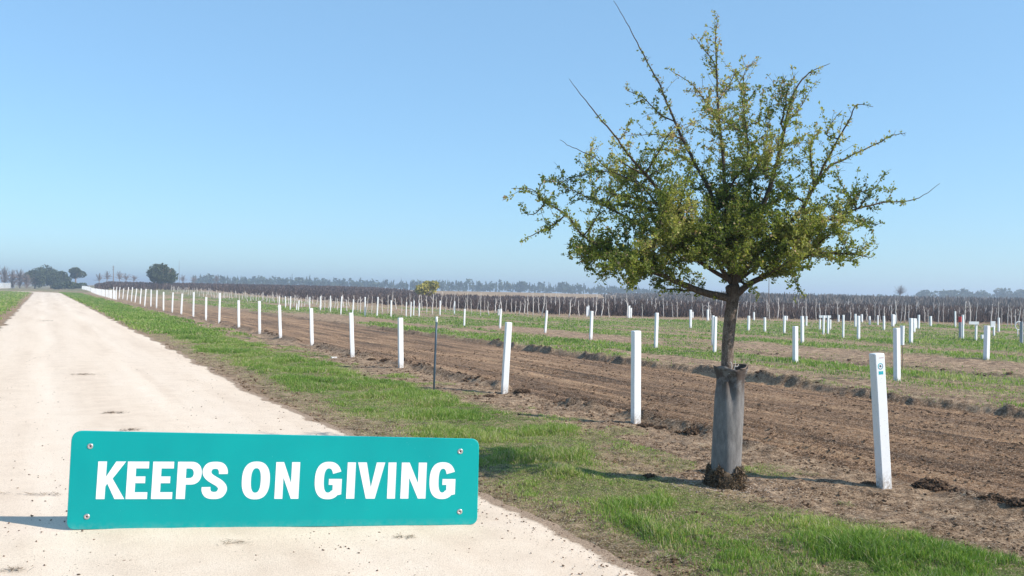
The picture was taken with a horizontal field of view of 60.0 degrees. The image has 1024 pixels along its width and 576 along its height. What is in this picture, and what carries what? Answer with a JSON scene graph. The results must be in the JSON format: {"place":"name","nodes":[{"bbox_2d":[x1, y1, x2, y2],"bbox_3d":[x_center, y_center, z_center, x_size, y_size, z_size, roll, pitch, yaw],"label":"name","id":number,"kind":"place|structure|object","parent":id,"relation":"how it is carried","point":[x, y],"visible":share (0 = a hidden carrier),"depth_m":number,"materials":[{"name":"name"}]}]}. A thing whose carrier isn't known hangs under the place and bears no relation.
{"place":"outdoors","nodes":[
{"label":"outdoors","id":0,"kind":"place"},
{"bbox_2d":[0,291,656,575],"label":"road","id":1,"kind":"structure","parent":0,"point":[72,337],"depth_m":6.72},
{"bbox_2d":[1,565,31,572],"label":"litter patch","id":2,"kind":"object","parent":1,"relation":"on","point":[11,569],"visible":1,"depth_m":5.04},
{"bbox_2d":[67,431,478,529],"bbox_3d":[-1.597,1.305,6.062,2.741,0.658,0.019,1,0,-7],"label":"sign board","id":3,"kind":"object","parent":1,"relation":"on","point":[121,479],"visible":1,"depth_m":6.05,"materials":[{"name":"teal paint"}]},
{"bbox_2d":[0,352,673,575],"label":"track grit","id":4,"kind":"object","parent":1,"relation":"on","point":[594,546],"visible":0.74,"depth_m":5.97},
{"bbox_2d":[0,284,1023,575],"bbox_3d":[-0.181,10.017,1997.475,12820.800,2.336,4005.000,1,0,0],"label":"ground","id":5,"kind":"structure","parent":0,"point":[330,332],"depth_m":13.21,"materials":[{"name":"brown soil"}]},
{"bbox_2d":[0,267,9,287],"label":"bare shrub","id":6,"kind":"object","parent":5,"relation":"on","point":[4,275],"visible":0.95,"depth_m":279.61,"materials":[{"name":"grey plant"}]},
{"bbox_2d":[5,270,18,287],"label":"bare shrub","id":7,"kind":"object","parent":5,"relation":"on","point":[12,277],"visible":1,"depth_m":279.79,"materials":[{"name":"grey plant"}]},
{"bbox_2d":[0,291,31,319],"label":"verge grass","id":8,"kind":"structure","parent":5,"relation":"on","point":[12,297],"depth_m":90.71,"materials":[{"name":"green plant"}]},
{"bbox_2d":[10,270,28,288],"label":"bare shrub","id":9,"kind":"object","parent":5,"relation":"on","point":[20,277],"visible":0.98,"depth_m":279.67,"materials":[{"name":"grey plant"}]},
{"bbox_2d":[21,273,34,288],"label":"bare shrub","id":10,"kind":"object","parent":5,"relation":"on","point":[26,279],"visible":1,"depth_m":279.86,"materials":[{"name":"grey plant"}]},
{"bbox_2d":[24,267,46,288],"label":"tree","id":11,"kind":"object","parent":5,"relation":"on","point":[37,276],"visible":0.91,"depth_m":284.12,"materials":[{"name":"green plant"}]},
{"bbox_2d":[38,264,57,288],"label":"tree","id":12,"kind":"object","parent":5,"relation":"on","point":[48,270],"visible":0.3,"depth_m":290.99,"materials":[{"name":"green plant"}]},
{"bbox_2d":[50,282,63,288],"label":"roadside bush","id":13,"kind":"object","parent":5,"relation":"on","point":[53,286],"visible":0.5,"depth_m":260.86,"materials":[{"name":"green plant"}]},
{"bbox_2d":[47,270,71,284],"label":"tree","id":14,"kind":"object","parent":5,"relation":"on","point":[54,277],"visible":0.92,"depth_m":278.51,"materials":[{"name":"green plant"}]},
{"bbox_2d":[56,281,72,288],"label":"roadside bush","id":15,"kind":"object","parent":5,"relation":"on","point":[59,284],"visible":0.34,"depth_m":256.75,"materials":[{"name":"green plant"}]},
{"bbox_2d":[62,281,79,288],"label":"roadside bush","id":16,"kind":"object","parent":5,"relation":"on","point":[69,285],"visible":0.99,"depth_m":249.47,"materials":[{"name":"green plant"}]},
{"bbox_2d":[68,267,86,288],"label":"tree","id":17,"kind":"object","parent":5,"relation":"on","point":[75,272],"visible":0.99,"depth_m":285.51,"materials":[{"name":"green plant"}]},
{"bbox_2d":[75,282,86,287],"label":"roadside bush","id":18,"kind":"object","parent":5,"relation":"on","point":[84,284],"visible":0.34,"depth_m":261.72,"materials":[{"name":"green plant"}]},
{"bbox_2d":[102,271,112,278],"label":"bare tree","id":19,"kind":"object","parent":5,"relation":"on","point":[107,276],"visible":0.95,"depth_m":337.95,"materials":[{"name":"grey plant"}]},
{"bbox_2d":[59,292,251,335],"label":"verge grass","id":20,"kind":"structure","parent":5,"relation":"on","point":[152,320],"depth_m":42.63,"materials":[{"name":"green plant"}]},
{"bbox_2d":[146,263,178,283],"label":"round tree","id":21,"kind":"object","parent":5,"relation":"on","point":[159,273],"visible":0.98,"depth_m":214.71,"materials":[{"name":"green plant"}]},
{"bbox_2d":[180,294,182,313],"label":"white post","id":22,"kind":"object","parent":5,"relation":"on","point":[181,303],"visible":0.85,"depth_m":51.27,"materials":[{"name":"paint"}]},
{"bbox_2d":[192,292,194,316],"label":"white post","id":23,"kind":"object","parent":5,"relation":"on","point":[193,303],"visible":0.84,"depth_m":47.86,"materials":[{"name":"paint"}]},
{"bbox_2d":[205,297,206,319],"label":"white post","id":24,"kind":"object","parent":5,"relation":"on","point":[205,308],"visible":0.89,"depth_m":43.02,"materials":[{"name":"paint"}]},
{"bbox_2d":[218,293,220,322],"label":"white post","id":25,"kind":"object","parent":5,"relation":"on","point":[219,309],"visible":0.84,"depth_m":39.69,"materials":[{"name":"paint"}]},
{"bbox_2d":[237,300,239,326],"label":"white post","id":26,"kind":"object","parent":5,"relation":"on","point":[238,310],"visible":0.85,"depth_m":34.95,"materials":[{"name":"paint"}]},
{"bbox_2d":[258,301,260,333],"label":"white post","id":27,"kind":"object","parent":5,"relation":"on","point":[259,317],"visible":0.88,"depth_m":31.42,"materials":[{"name":"paint"}]},
{"bbox_2d":[278,305,281,337],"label":"white post","id":28,"kind":"object","parent":5,"relation":"on","point":[279,321],"visible":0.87,"depth_m":28.54,"materials":[{"name":"paint"}]},
{"bbox_2d":[309,308,313,345],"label":"white post","id":29,"kind":"object","parent":5,"relation":"on","point":[311,327],"visible":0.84,"depth_m":25.46,"materials":[{"name":"paint"}]},
{"bbox_2d":[349,313,354,356],"bbox_3d":[-3.892,1.213,21.550,0.100,1.224,0.100,-2,0,-15],"label":"white post","id":30,"kind":"object","parent":5,"relation":"on","point":[351,330],"visible":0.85,"depth_m":21.50,"materials":[{"name":"paint"}]},
{"bbox_2d":[364,297,365,316],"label":"slim post","id":31,"kind":"object","parent":5,"relation":"on","point":[365,306],"visible":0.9,"depth_m":53.73,"materials":[{"name":"white paint"}]},
{"bbox_2d":[390,300,391,316],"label":"slim post","id":32,"kind":"object","parent":5,"relation":"on","point":[391,308],"visible":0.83,"depth_m":53.92,"materials":[{"name":"white paint"}]},
{"bbox_2d":[94,281,691,316],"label":"bare orchard","id":33,"kind":"object","parent":5,"relation":"on","point":[316,292],"visible":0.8,"depth_m":124.70,"materials":[{"name":"plant"}]},
{"bbox_2d":[398,318,403,367],"bbox_3d":[-2.348,1.219,18.693,0.100,1.183,0.100,-1,0,-21],"label":"white post","id":34,"kind":"object","parent":5,"relation":"on","point":[400,346],"visible":0.88,"depth_m":18.65,"materials":[{"name":"paint"}]},
{"bbox_2d":[415,280,439,296],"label":"yellow tree","id":35,"kind":"object","parent":5,"relation":"on","point":[425,287],"visible":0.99,"depth_m":117.53,"materials":[{"name":"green plant"}]},
{"bbox_2d":[433,317,437,389],"bbox_3d":[-1.278,1.137,14.772,0.064,1.319,0.042,1,0,0],"label":"steel stake","id":36,"kind":"object","parent":5,"relation":"on","point":[436,323],"visible":0.9,"depth_m":14.76,"materials":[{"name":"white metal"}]},
{"bbox_2d":[191,273,767,294],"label":"wood","id":37,"kind":"object","parent":5,"relation":"on","point":[477,287],"visible":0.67,"depth_m":543.98,"materials":[{"name":"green plant"}]},
{"bbox_2d":[499,309,501,327],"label":"white post","id":38,"kind":"object","parent":5,"relation":"on","point":[500,317],"visible":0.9,"depth_m":39.99,"materials":[{"name":"paint"}]},
{"bbox_2d":[501,322,511,393],"bbox_3d":[-0.095,1.220,14.545,0.100,1.317,0.100,3,0,-15],"label":"white post","id":39,"kind":"object","parent":5,"relation":"on","point":[506,357],"visible":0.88,"depth_m":14.50,"materials":[{"name":"paint"}]},
{"bbox_2d":[513,281,527,291],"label":"hazy tree","id":40,"kind":"object","parent":5,"relation":"on","point":[517,287],"visible":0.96,"depth_m":539.43,"materials":[{"name":"grey plant"}]},
{"bbox_2d":[514,388,530,393],"bbox_3d":[0.167,1.703,14.434,0.278,0.146,0.222,1,0,0],"label":"soil clod","id":41,"kind":"object","parent":5,"relation":"on","point":[520,390],"visible":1,"depth_m":14.37,"materials":[{"name":"brown soil"}]},
{"bbox_2d":[544,310,547,332],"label":"white post","id":42,"kind":"object","parent":5,"relation":"on","point":[546,318],"visible":0.88,"depth_m":36.33,"materials":[{"name":"paint"}]},
{"bbox_2d":[556,282,571,291],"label":"hazy tree","id":43,"kind":"object","parent":5,"relation":"on","point":[559,287],"visible":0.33,"depth_m":538.31,"materials":[{"name":"grey plant"}]},
{"bbox_2d":[534,502,614,509],"bbox_3d":[0.487,1.666,6.753,0.637,0.026,0.329,1,0,-14],"label":"litter patch","id":44,"kind":"object","parent":5,"relation":"on","point":[569,504],"visible":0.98,"depth_m":6.80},
{"bbox_2d":[148,296,1023,407],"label":"field grass","id":45,"kind":"structure","parent":5,"relation":"on","point":[817,363],"depth_m":33.92,"materials":[{"name":"green plant"}]},
{"bbox_2d":[589,311,593,339],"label":"white post","id":46,"kind":"object","parent":5,"relation":"on","point":[591,327],"visible":0.9,"depth_m":31.27,"materials":[{"name":"paint"}]},
{"bbox_2d":[165,343,1023,575],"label":"loose clods","id":47,"kind":"object","parent":5,"relation":"on","point":[840,491],"visible":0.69,"depth_m":10.98,"materials":[{"name":"soil"}]},
{"bbox_2d":[219,321,1023,517],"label":"furrow clods","id":48,"kind":"object","parent":5,"relation":"on","point":[679,432],"visible":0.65,"depth_m":16.16,"materials":[{"name":"soil"}]},
{"bbox_2d":[631,331,640,423],"bbox_3d":[1.590,1.219,11.378,0.104,1.343,0.104,0,0,-17],"label":"white post","id":49,"kind":"object","parent":5,"relation":"on","point":[635,377],"visible":0.9,"depth_m":11.33,"materials":[{"name":"paint"}]},
{"bbox_2d":[257,363,1023,575],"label":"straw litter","id":50,"kind":"object","parent":5,"relation":"on","point":[747,491],"visible":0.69,"depth_m":7.36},
{"bbox_2d":[637,422,653,427],"bbox_3d":[1.666,1.738,11.094,0.233,0.124,0.193,1,0,0],"label":"soil clod","id":51,"kind":"object","parent":5,"relation":"on","point":[646,424],"visible":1,"depth_m":11.06,"materials":[{"name":"brown soil"}]},
{"bbox_2d":[642,473,656,477],"bbox_3d":[1.227,1.675,7.901,0.129,0.053,0.108,1,0,0],"label":"soil clod","id":52,"kind":"object","parent":5,"relation":"on","point":[649,475],"visible":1,"depth_m":7.88,"materials":[{"name":"brown soil"}]},
{"bbox_2d":[654,313,658,347],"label":"white post","id":53,"kind":"object","parent":5,"relation":"on","point":[656,330],"visible":0.84,"depth_m":26.78,"materials":[{"name":"paint"}]},
{"bbox_2d":[653,425,666,428],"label":"soil clod","id":54,"kind":"object","parent":5,"relation":"on","point":[659,427],"visible":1,"depth_m":10.90,"materials":[{"name":"brown soil"}]},
{"bbox_2d":[689,310,691,327],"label":"slim post","id":55,"kind":"object","parent":5,"relation":"on","point":[690,318],"visible":0.86,"depth_m":44.16,"materials":[{"name":"white paint"}]},
{"bbox_2d":[682,426,700,434],"bbox_3d":[2.151,1.727,10.537,0.279,0.161,0.239,1,0,0],"label":"soil clod","id":56,"kind":"object","parent":5,"relation":"on","point":[691,431],"visible":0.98,"depth_m":10.49,"materials":[{"name":"brown soil"}]},
{"bbox_2d":[711,316,714,344],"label":"white post","id":57,"kind":"object","parent":5,"relation":"on","point":[712,332],"visible":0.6,"depth_m":28.81,"materials":[{"name":"paint"}]},
{"bbox_2d":[713,317,716,352],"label":"white post","id":58,"kind":"object","parent":5,"relation":"on","point":[714,334],"visible":0.82,"depth_m":24.95,"materials":[{"name":"paint"}]},
{"bbox_2d":[502,3,939,368],"bbox_3d":[1.914,-0.383,7.660,3.992,4.359,2.235,1,0,0],"label":"leafy tree","id":59,"kind":"object","parent":5,"relation":"on","point":[730,245],"visible":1,"depth_m":7.41,"materials":[{"name":"green plant"}]},
{"bbox_2d":[711,362,747,473],"bbox_3d":[1.886,1.104,7.680,0.306,0.970,0.300,1,0,0],"label":"tree sleeve","id":60,"kind":"object","parent":59,"relation":"attached to","point":[727,437],"visible":0.98,"depth_m":7.58,"materials":[{"name":"plastic"}]},
{"bbox_2d":[707,469,740,488],"bbox_3d":[1.850,1.660,7.677,0.323,0.199,0.322,1,0,45],"label":"root collar","id":61,"kind":"object","parent":5,"relation":"on","point":[726,478],"visible":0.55,"depth_m":7.53,"materials":[{"name":"brown soil"}]},
{"bbox_2d":[702,460,748,490],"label":"root mulch","id":62,"kind":"object","parent":61,"relation":"on","point":[742,483],"visible":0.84,"depth_m":7.56,"materials":[{"name":"brown soil"}]},
{"bbox_2d":[663,474,799,501],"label":"pale crumbs","id":63,"kind":"object","parent":5,"relation":"on","point":[733,490],"visible":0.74,"depth_m":7.55,"materials":[{"name":"soil"}]},
{"bbox_2d":[747,316,749,329],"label":"slim post","id":64,"kind":"object","parent":5,"relation":"on","point":[748,322],"visible":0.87,"depth_m":42.33,"materials":[{"name":"white paint"}]},
{"bbox_2d":[764,317,765,331],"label":"slim post","id":65,"kind":"object","parent":5,"relation":"on","point":[764,324],"visible":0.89,"depth_m":41.64,"materials":[{"name":"white paint"}]},
{"bbox_2d":[783,316,785,332],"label":"slim post","id":66,"kind":"object","parent":5,"relation":"on","point":[784,324],"visible":0.89,"depth_m":39.93,"materials":[{"name":"white paint"}]},
{"bbox_2d":[792,326,797,361],"bbox_3d":[6.952,1.452,21.760,0.107,1.028,0.107,0,0,-20],"label":"white post","id":67,"kind":"object","parent":5,"relation":"on","point":[794,343],"visible":0.84,"depth_m":21.71,"materials":[{"name":"paint"}]},
{"bbox_2d":[800,316,803,342],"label":"slim post","id":68,"kind":"object","parent":5,"relation":"on","point":[802,328],"visible":0.83,"depth_m":31.82,"materials":[{"name":"white paint"}]},
{"bbox_2d":[598,298,1023,323],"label":"orchard","id":69,"kind":"object","parent":5,"relation":"on","point":[791,311],"visible":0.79,"depth_m":66.61,"materials":[{"name":"brown plant"}]},
{"bbox_2d":[601,291,1023,307],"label":"grey thicket","id":70,"kind":"object","parent":5,"relation":"on","point":[887,299],"visible":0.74,"depth_m":127.06,"materials":[{"name":"grey plant"}]},
{"bbox_2d":[819,315,830,334],"bbox_3d":[14.979,1.722,42.505,0.596,0.915,6.228,1,0,20],"label":"post frame","id":71,"kind":"object","parent":5,"relation":"on","point":[828,322],"visible":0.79,"depth_m":40.00,"materials":[{"name":"white paint"}]},
{"bbox_2d":[842,315,844,337],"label":"slim post","id":72,"kind":"object","parent":5,"relation":"on","point":[843,322],"visible":0.88,"depth_m":36.11,"materials":[{"name":"white paint"}]},
{"bbox_2d":[854,314,856,326],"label":"slim post","id":73,"kind":"object","parent":5,"relation":"on","point":[855,320],"visible":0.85,"depth_m":51.03,"materials":[{"name":"white paint"}]},
{"bbox_2d":[722,291,992,297],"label":"wood","id":74,"kind":"object","parent":5,"relation":"on","point":[864,295],"visible":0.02,"depth_m":581.26,"materials":[{"name":"grey plant"}]},
{"bbox_2d":[857,316,859,339],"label":"slim post","id":75,"kind":"object","parent":5,"relation":"on","point":[858,327],"visible":0.88,"depth_m":34.94,"materials":[{"name":"white paint"}]},
{"bbox_2d":[860,480,875,485],"bbox_3d":[3.200,1.759,7.943,0.158,0.069,0.130,1,0,0],"label":"soil clod","id":76,"kind":"object","parent":5,"relation":"on","point":[867,482],"visible":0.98,"depth_m":7.93,"materials":[{"name":"brown soil"}]},
{"bbox_2d":[869,353,891,488],"bbox_3d":[3.263,1.247,7.843,0.100,1.343,0.099,-3,0,-11],"label":"white post","id":77,"kind":"object","parent":5,"relation":"on","point":[880,421],"visible":0.98,"depth_m":7.80,"materials":[{"name":"paint"}]},
{"bbox_2d":[891,314,894,325],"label":"slim post","id":78,"kind":"object","parent":5,"relation":"on","point":[892,319],"visible":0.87,"depth_m":53.43,"materials":[{"name":"white paint"}]},
{"bbox_2d":[893,328,900,380],"bbox_3d":[7.464,1.374,17.195,0.103,1.200,0.102,0,0,-20],"label":"white post","id":79,"kind":"object","parent":5,"relation":"on","point":[896,357],"visible":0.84,"depth_m":17.16,"materials":[{"name":"paint"}]},
{"bbox_2d":[896,286,908,294],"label":"bare tree","id":80,"kind":"object","parent":5,"relation":"on","point":[899,291],"visible":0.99,"depth_m":239.84,"materials":[{"name":"grey plant"}]},
{"bbox_2d":[909,318,912,342],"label":"slim post","id":81,"kind":"object","parent":5,"relation":"on","point":[910,330],"visible":0.88,"depth_m":32.77,"materials":[{"name":"white paint"}]},
{"bbox_2d":[913,318,915,331],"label":"slim post","id":82,"kind":"object","parent":5,"relation":"on","point":[914,324],"visible":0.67,"depth_m":44.25,"materials":[{"name":"white paint"}]},
{"bbox_2d":[917,315,919,328],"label":"slim post","id":83,"kind":"object","parent":5,"relation":"on","point":[918,324],"visible":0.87,"depth_m":48.75,"materials":[{"name":"white paint"}]},
{"bbox_2d":[915,290,930,297],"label":"hazy tree","id":84,"kind":"object","parent":5,"relation":"on","point":[923,293],"visible":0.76,"depth_m":468.09,"materials":[{"name":"grey plant"}]},
{"bbox_2d":[911,476,949,491],"bbox_3d":[3.705,1.749,7.857,0.307,0.154,0.280,1,0,32],"label":"soil clod","id":85,"kind":"object","parent":5,"relation":"on","point":[935,483],"visible":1,"depth_m":7.80,"materials":[{"name":"brown soil"}]},
{"bbox_2d":[931,289,961,297],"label":"hazy tree","id":86,"kind":"object","parent":5,"relation":"on","point":[949,293],"visible":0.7,"depth_m":467.36,"materials":[{"name":"grey plant"}]},
{"bbox_2d":[945,487,961,491],"bbox_3d":[3.894,1.809,7.776,0.258,0.132,0.211,1,0,0],"label":"soil clod","id":87,"kind":"object","parent":5,"relation":"on","point":[953,489],"visible":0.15,"depth_m":7.76,"materials":[{"name":"brown soil"}]},
{"bbox_2d":[954,311,955,326],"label":"slim post","id":88,"kind":"object","parent":5,"relation":"on","point":[954,318],"visible":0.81,"depth_m":53.97,"materials":[{"name":"white paint"}]},
{"bbox_2d":[958,317,961,337],"bbox_3d":[18.983,1.732,37.558,0.138,1.036,0.138,1,0,0],"label":"field stake","id":89,"kind":"object","parent":5,"relation":"on","point":[960,325],"visible":0.85,"depth_m":37.52,"materials":[{"name":"white plastic"}]},
{"bbox_2d":[962,315,963,338],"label":"slim post","id":90,"kind":"object","parent":5,"relation":"on","point":[963,326],"visible":0.84,"depth_m":37.17,"materials":[{"name":"white paint"}]},
{"bbox_2d":[957,288,972,297],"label":"hazy tree","id":91,"kind":"object","parent":5,"relation":"on","point":[963,292],"visible":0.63,"depth_m":467.04,"materials":[{"name":"grey plant"}]},
{"bbox_2d":[969,321,978,340],"bbox_3d":[18.603,1.757,35.762,0.395,0.812,0.107,1,0,0],"label":"board on leg","id":92,"kind":"object","parent":5,"relation":"on","point":[972,322],"visible":0.85,"depth_m":35.74,"materials":[{"name":"white paint"}]},
{"bbox_2d":[973,290,990,297],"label":"hazy tree","id":93,"kind":"object","parent":5,"relation":"on","point":[982,293],"visible":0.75,"depth_m":468.40,"materials":[{"name":"grey plant"}]},
{"bbox_2d":[983,326,989,359],"bbox_3d":[12.962,1.559,24.213,0.123,1.061,0.123,2,0,-20],"label":"white post","id":94,"kind":"object","parent":5,"relation":"on","point":[986,349],"visible":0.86,"depth_m":24.17,"materials":[{"name":"paint"}]},
{"bbox_2d":[977,492,1004,502],"bbox_3d":[3.933,1.727,7.252,0.230,0.104,0.196,1,0,0],"label":"soil clod","id":95,"kind":"object","parent":5,"relation":"on","point":[997,497],"visible":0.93,"depth_m":7.22,"materials":[{"name":"brown soil"}]},
{"bbox_2d":[991,287,1013,298],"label":"hazy tree","id":96,"kind":"object","parent":5,"relation":"on","point":[1001,292],"visible":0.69,"depth_m":469.31,"materials":[{"name":"grey plant"}]},
{"bbox_2d":[1003,496,1023,506],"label":"soil clod","id":97,"kind":"object","parent":5,"relation":"on","point":[1014,501],"visible":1,"depth_m":7.05,"materials":[{"name":"brown soil"}]},
{"bbox_2d":[1011,289,1023,297],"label":"hazy tree","id":98,"kind":"object","parent":5,"relation":"on","point":[1018,293],"visible":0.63,"depth_m":468.32,"materials":[{"name":"grey plant"}]},
{"bbox_2d":[1020,322,1022,342],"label":"field stake","id":99,"kind":"object","parent":5,"relation":"on","point":[1021,331],"visible":0.7,"depth_m":34.49,"materials":[{"name":"white plastic"}]},
{"bbox_3d":[8.424,1.369,19.110,0.036,1.086,0.014,1,0,0],"label":"sapling stick","id":100,"kind":"object","parent":5,"relation":"on","visible":0},
{"bbox_2d":[900,326,904,344],"bbox_3d":[8.408,1.018,19.110,0.097,0.414,0.089,1,0,0],"label":"plastic sleeve","id":101,"kind":"object","parent":100,"relation":"hanging from","point":[902,330],"visible":0.91,"depth_m":19.08,"materials":[{"name":"white paint"}]},
{"bbox_2d":[0,0,1023,297],"label":"sky","id":102,"kind":"structure","parent":0,"point":[380,140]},
{"bbox_2d":[151,333,1023,575],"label":"verge grass","id":103,"kind":"structure","parent":0,"point":[862,543],"depth_m":7.37,"materials":[{"name":"green plant"}]}
]}

